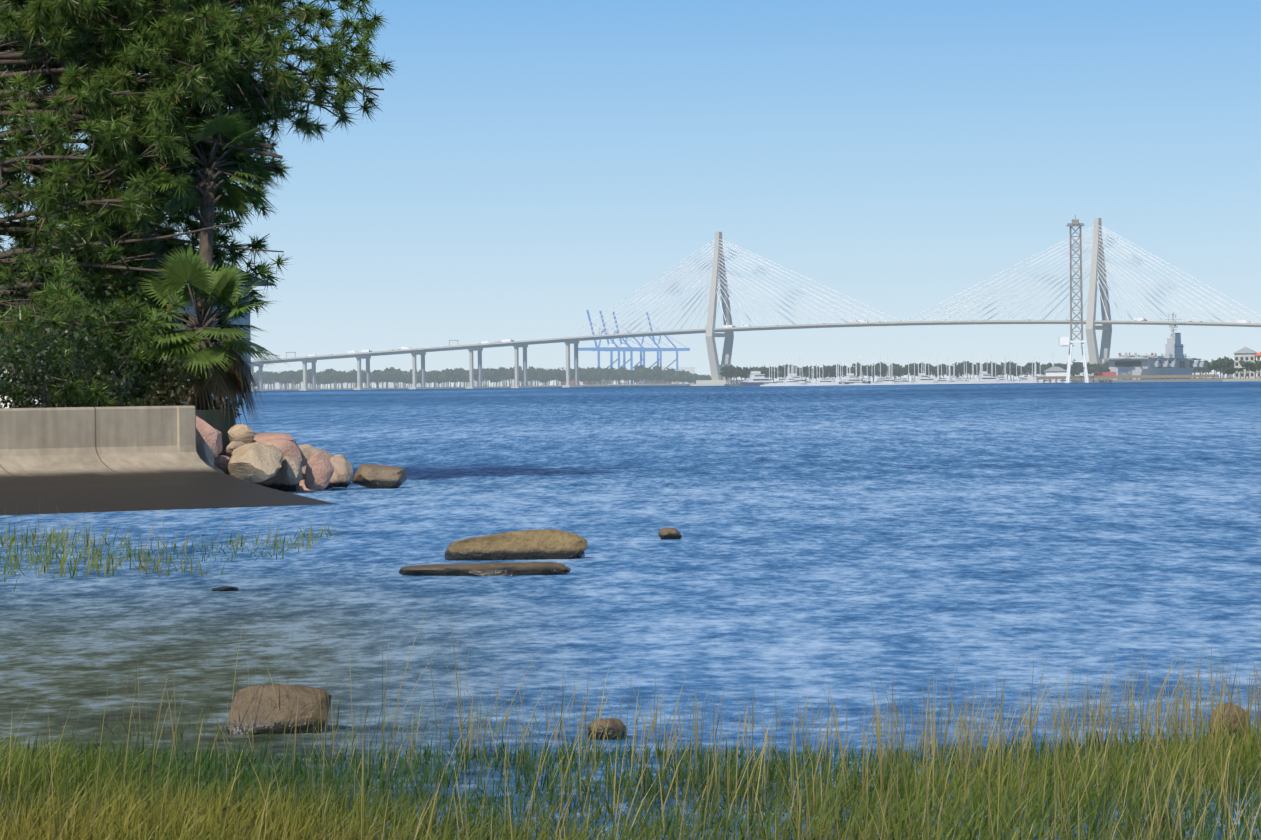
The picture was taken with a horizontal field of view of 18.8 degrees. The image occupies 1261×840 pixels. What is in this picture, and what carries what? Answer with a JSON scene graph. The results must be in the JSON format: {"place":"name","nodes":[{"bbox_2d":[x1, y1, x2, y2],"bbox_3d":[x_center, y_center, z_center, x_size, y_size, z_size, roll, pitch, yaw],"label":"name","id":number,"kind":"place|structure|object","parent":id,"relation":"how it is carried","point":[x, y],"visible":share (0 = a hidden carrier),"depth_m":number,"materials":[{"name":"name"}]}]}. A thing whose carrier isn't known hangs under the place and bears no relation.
{"place":"outdoors","nodes":[
{"label":"outdoors","id":0,"kind":"place"},
{"bbox_2d":[0,403,235,455],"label":"bank ground","id":1,"kind":"structure","parent":0,"point":[216,419],"depth_m":85.28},
{"bbox_2d":[6,306,226,408],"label":"branches","id":2,"kind":"object","parent":1,"relation":"on","point":[47,401],"visible":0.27,"depth_m":82.92,"materials":[{"name":"brown plant"}]},
{"bbox_2d":[0,181,245,417],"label":"bank shrubs","id":3,"kind":"object","parent":1,"relation":"on","point":[169,386],"visible":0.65,"depth_m":82.32,"materials":[{"name":"green plant"}]},
{"bbox_2d":[0,229,276,407],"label":"building","id":4,"kind":"structure","parent":1,"relation":"on","point":[241,322],"depth_m":93.90,"materials":[{"name":"grey"}]},
{"bbox_2d":[0,406,334,514],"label":"seawall","id":5,"kind":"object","parent":1,"relation":"on","point":[97,459],"visible":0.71,"depth_m":77.45,"materials":[{"name":"concrete"}]},
{"bbox_2d":[0,0,397,408],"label":"pine","id":6,"kind":"object","parent":1,"relation":"on","point":[203,34],"depth_m":86.85,"materials":[{"name":"green plant"}]},
{"bbox_2d":[122,245,286,424],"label":"palm tree","id":7,"kind":"object","parent":1,"relation":"on","point":[181,270],"depth_m":85.37,"materials":[{"name":"green plant"}]},
{"bbox_2d":[138,100,284,405],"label":"palm tree","id":8,"kind":"object","parent":1,"relation":"on","point":[234,199],"depth_m":87.38,"materials":[{"name":"green plant"}]},
{"bbox_2d":[196,416,406,491],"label":"riprap boulders","id":9,"kind":"object","parent":1,"relation":"on","point":[285,462],"visible":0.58,"depth_m":84.62,"materials":[{"name":"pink stone"}]},
{"bbox_2d":[263,367,694,388],"bbox_3d":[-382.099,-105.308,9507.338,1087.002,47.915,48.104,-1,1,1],"label":"distant skyline","id":10,"kind":"structure","parent":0,"point":[691,370],"depth_m":9491.54,"materials":[{"name":"grey"}]},
{"bbox_2d":[540,379,689,386],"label":"port quay","id":11,"kind":"structure","parent":0,"point":[621,381],"depth_m":5501.51,"materials":[{"name":"grey concrete"}]},
{"bbox_2d":[0,380,1260,839],"bbox_3d":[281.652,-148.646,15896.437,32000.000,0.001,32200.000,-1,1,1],"label":"water","id":12,"kind":"structure","parent":0,"point":[910,538],"depth_m":44.68,"materials":[{"name":"blue liquid"}]},
{"bbox_2d":[0,504,341,590],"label":"marsh grass","id":13,"kind":"structure","parent":12,"relation":"on","point":[51,540],"depth_m":51.99,"materials":[{"name":"green plant"}]},
{"bbox_2d":[212,527,1248,743],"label":"rocks","id":14,"kind":"object","parent":12,"relation":"in","point":[542,544],"visible":0.79,"depth_m":46.08,"materials":[{"name":"brown stone"}]},
{"bbox_2d":[251,218,1260,390],"bbox_3d":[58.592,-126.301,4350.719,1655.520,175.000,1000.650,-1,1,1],"label":"bridge","id":15,"kind":"structure","parent":12,"relation":"on","point":[1090,322],"depth_m":4317.08,"materials":[{"name":"grey concrete"}]},
{"bbox_2d":[308,318,1250,355],"bbox_3d":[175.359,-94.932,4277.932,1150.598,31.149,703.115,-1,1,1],"label":"bridge traffic","id":16,"kind":"object","parent":15,"relation":"on","point":[860,321],"visible":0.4,"depth_m":4317.96,"materials":[{"name":"white"}]},
{"bbox_2d":[568,225,1260,336],"bbox_3d":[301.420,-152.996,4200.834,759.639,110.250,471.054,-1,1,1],"label":"bridge cables","id":17,"kind":"object","parent":15,"relation":"attached to","point":[667,317],"visible":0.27,"depth_m":4163.27,"materials":[{"name":"white metal"}]},
{"bbox_2d":[740,352,1070,385],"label":"marina sailboats","id":18,"kind":"object","parent":12,"relation":"on","point":[757,378],"visible":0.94,"depth_m":2895.93,"materials":[{"name":"grey"}]},
{"bbox_2d":[1059,214,1088,382],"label":"lattice tower","id":19,"kind":"structure","parent":12,"relation":"on","point":[1064,341],"depth_m":2491.44,"materials":[{"name":"silver metal"}]},
{"bbox_2d":[1037,366,1218,382],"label":"patriots point wharf","id":20,"kind":"structure","parent":12,"relation":"on","point":[1055,373],"depth_m":2506.64,"materials":[{"name":"grey concrete"}]},
{"bbox_2d":[1105,313,1205,379],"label":"warship","id":21,"kind":"object","parent":12,"relation":"on","point":[1173,360],"visible":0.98,"depth_m":2670.14,"materials":[{"name":"grey metal"}]},
{"bbox_2d":[0,635,1260,839],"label":"marsh grass","id":22,"kind":"structure","parent":0,"point":[1136,785],"depth_m":20.36,"materials":[{"name":"green plant"}]},
{"bbox_2d":[0,0,1260,388],"label":"sky","id":23,"kind":"structure","parent":0,"point":[526,168],"materials":[{"name":"blue"}]},
{"bbox_2d":[254,367,1260,388],"bbox_3d":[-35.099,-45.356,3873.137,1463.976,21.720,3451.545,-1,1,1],"label":"shore trunks","id":24,"kind":"object","parent":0,"point":[396,385],"visible":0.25,"depth_m":5520.10,"materials":[{"name":"brown plant"}]},
{"bbox_2d":[267,378,1260,390],"bbox_3d":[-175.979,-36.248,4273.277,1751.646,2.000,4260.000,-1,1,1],"label":"shore land","id":25,"kind":"structure","parent":0,"point":[1196,380],"depth_m":2507.43,"materials":[{"name":"green plant"}]},
{"bbox_2d":[578,310,689,383],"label":"port cranes","id":26,"kind":"object","parent":25,"relation":"on","point":[626,346],"visible":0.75,"depth_m":5727.85,"materials":[{"name":"blue metal"}]},
{"bbox_2d":[254,356,1260,385],"bbox_3d":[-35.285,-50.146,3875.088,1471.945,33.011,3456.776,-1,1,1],"label":"shore trees","id":27,"kind":"object","parent":25,"relation":"on","point":[330,375],"visible":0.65,"depth_m":5505.62,"materials":[{"name":"green plant"}]},
{"bbox_2d":[1234,347,1260,378],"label":"building","id":28,"kind":"structure","parent":25,"relation":"on","point":[1245,354],"depth_m":2257.03,"materials":[{"name":"white"}]},
{"label":"marsh mud ground","id":29,"kind":"structure","parent":0,"visible":0},
{"bbox_2d":[2,609,1260,780],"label":"grass stalks","id":30,"kind":"object","parent":29,"relation":"on","point":[1159,710],"visible":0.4,"depth_m":24.32,"materials":[{"name":"green plant"}]}
]}

